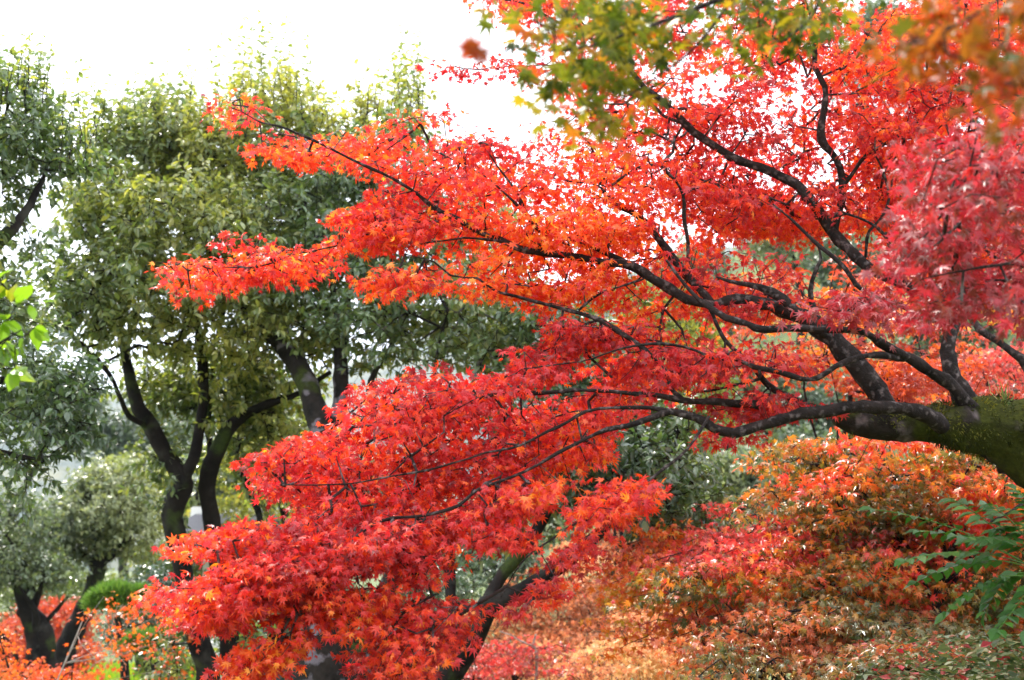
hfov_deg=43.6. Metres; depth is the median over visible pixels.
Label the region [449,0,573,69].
maple twig
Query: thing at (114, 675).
moss lawn
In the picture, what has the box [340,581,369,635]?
evergreen tree
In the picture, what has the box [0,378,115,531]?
evergreen tree
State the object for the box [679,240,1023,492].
maple tree
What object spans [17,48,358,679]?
evergreen tree
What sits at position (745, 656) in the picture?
maple tree
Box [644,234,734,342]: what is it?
evergreen tree
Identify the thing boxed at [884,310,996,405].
evergreen tree
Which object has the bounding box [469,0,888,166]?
overhanging maple branch
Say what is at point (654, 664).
maple tree
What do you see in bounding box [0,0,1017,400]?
sky
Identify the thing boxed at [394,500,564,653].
camellia bush
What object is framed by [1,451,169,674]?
evergreen tree
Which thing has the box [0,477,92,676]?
evergreen tree
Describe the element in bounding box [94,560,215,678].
camellia bush
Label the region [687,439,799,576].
evergreen tree
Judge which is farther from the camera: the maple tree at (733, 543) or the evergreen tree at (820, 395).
the evergreen tree at (820, 395)
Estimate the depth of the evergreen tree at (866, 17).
53.41 m
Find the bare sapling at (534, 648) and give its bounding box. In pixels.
[499,631,537,679]
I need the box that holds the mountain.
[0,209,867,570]
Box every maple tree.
[0,591,112,679]
[0,626,109,679]
[125,0,1023,679]
[416,635,597,679]
[434,529,703,679]
[519,517,854,679]
[540,604,797,679]
[604,539,981,646]
[628,501,977,645]
[649,594,1022,679]
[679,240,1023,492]
[714,528,1023,669]
[720,460,1012,592]
[721,427,1023,636]
[857,341,1023,625]
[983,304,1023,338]
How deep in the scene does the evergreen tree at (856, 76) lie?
49.68 m
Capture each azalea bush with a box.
[0,562,87,633]
[41,563,199,629]
[124,529,202,646]
[132,645,194,679]
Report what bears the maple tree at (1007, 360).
on the ground at (782, 337)
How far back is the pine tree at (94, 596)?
13.11 m
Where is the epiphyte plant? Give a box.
[988,379,1013,404]
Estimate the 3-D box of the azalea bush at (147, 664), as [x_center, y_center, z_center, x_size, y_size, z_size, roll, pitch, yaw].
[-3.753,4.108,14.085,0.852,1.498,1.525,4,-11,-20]
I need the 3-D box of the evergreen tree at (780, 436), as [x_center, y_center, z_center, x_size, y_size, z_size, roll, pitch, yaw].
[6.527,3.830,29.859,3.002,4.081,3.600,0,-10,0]
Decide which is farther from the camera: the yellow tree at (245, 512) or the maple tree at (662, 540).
the yellow tree at (245, 512)
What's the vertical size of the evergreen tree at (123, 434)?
7.725 m
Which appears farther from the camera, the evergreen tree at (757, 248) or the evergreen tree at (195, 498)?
the evergreen tree at (757, 248)
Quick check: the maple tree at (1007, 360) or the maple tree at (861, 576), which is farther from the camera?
the maple tree at (1007, 360)
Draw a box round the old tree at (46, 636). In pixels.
[0,594,68,679]
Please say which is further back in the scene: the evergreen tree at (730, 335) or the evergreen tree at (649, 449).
the evergreen tree at (730, 335)
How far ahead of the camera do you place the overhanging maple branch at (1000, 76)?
1.86 m
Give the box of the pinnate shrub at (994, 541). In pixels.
[857,483,1023,645]
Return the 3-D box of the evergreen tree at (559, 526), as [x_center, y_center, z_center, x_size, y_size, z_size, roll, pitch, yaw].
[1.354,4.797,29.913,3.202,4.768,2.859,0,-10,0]
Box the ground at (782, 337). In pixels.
[0,221,1023,679]
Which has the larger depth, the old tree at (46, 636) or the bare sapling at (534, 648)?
the old tree at (46, 636)
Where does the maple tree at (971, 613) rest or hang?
on the ground at (782, 337)
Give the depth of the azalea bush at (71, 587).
23.82 m
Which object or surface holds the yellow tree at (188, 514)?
on the ground at (782, 337)
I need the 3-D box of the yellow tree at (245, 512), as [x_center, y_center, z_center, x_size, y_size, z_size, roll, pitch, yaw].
[-4.041,3.534,21.745,2.959,5.698,2.798,-6,-12,30]
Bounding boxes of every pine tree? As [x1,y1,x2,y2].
[77,577,151,679]
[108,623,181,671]
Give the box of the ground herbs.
[814,628,1023,679]
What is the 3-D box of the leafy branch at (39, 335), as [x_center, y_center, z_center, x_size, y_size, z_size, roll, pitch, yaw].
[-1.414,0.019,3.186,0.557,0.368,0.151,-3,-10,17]
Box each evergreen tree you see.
[0,31,131,527]
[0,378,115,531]
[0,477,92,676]
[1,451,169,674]
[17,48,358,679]
[69,401,192,576]
[180,436,258,512]
[206,9,552,679]
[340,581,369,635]
[343,452,409,648]
[372,500,503,668]
[436,275,745,679]
[467,498,570,677]
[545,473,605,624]
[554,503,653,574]
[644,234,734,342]
[670,270,773,456]
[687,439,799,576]
[704,338,828,440]
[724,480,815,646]
[727,208,851,352]
[754,420,834,569]
[762,374,865,511]
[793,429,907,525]
[799,229,902,393]
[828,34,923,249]
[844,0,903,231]
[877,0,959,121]
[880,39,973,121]
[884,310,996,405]
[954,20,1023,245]
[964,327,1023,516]
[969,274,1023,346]
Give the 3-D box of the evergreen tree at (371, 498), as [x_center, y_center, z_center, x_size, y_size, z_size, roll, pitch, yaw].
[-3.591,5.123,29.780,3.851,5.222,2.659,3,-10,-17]
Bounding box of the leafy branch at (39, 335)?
[0,268,54,391]
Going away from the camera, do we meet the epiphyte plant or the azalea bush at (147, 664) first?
the epiphyte plant
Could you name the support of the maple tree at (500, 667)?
on the ground at (782, 337)
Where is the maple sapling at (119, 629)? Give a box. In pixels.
[57,591,199,679]
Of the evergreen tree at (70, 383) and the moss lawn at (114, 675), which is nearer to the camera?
the evergreen tree at (70, 383)
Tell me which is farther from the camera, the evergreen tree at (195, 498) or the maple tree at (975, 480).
the evergreen tree at (195, 498)
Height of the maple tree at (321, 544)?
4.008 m
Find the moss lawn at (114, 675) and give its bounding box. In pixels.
[0,659,194,679]
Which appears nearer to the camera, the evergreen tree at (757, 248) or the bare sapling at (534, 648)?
the bare sapling at (534, 648)
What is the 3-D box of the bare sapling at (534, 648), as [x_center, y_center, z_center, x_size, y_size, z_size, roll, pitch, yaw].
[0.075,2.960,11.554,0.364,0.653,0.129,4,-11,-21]
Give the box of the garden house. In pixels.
[155,507,362,679]
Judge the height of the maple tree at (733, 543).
1.626 m
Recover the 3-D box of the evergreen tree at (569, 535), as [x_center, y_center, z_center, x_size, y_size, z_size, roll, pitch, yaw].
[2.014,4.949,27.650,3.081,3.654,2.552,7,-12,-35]
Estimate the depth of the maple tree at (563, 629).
13.73 m
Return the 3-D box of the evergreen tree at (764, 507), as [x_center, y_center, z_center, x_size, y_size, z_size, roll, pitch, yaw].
[5.424,4.719,25.863,2.705,3.814,3.402,0,-10,0]
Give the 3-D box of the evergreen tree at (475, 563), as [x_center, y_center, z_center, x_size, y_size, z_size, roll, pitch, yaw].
[-1.414,5.282,25.833,2.597,4.269,3.490,-7,-12,34]
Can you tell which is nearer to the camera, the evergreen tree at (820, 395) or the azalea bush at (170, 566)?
the azalea bush at (170, 566)
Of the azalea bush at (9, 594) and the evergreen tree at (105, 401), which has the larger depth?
the evergreen tree at (105, 401)
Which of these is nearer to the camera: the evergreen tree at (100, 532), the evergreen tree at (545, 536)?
the evergreen tree at (100, 532)
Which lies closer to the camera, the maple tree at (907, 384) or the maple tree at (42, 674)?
the maple tree at (907, 384)
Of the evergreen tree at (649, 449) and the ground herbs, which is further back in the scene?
the evergreen tree at (649, 449)
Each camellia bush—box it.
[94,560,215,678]
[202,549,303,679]
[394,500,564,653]
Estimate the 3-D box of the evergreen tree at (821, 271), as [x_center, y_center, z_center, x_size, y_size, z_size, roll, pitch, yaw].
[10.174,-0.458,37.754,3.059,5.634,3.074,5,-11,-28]
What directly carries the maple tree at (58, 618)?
on the ground at (782, 337)
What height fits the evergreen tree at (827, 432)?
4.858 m
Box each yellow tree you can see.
[105,441,190,670]
[191,387,355,526]
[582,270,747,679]
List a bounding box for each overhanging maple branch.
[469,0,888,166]
[855,0,1023,156]
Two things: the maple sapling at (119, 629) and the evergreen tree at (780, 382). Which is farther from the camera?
the evergreen tree at (780, 382)
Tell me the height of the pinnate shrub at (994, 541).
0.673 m

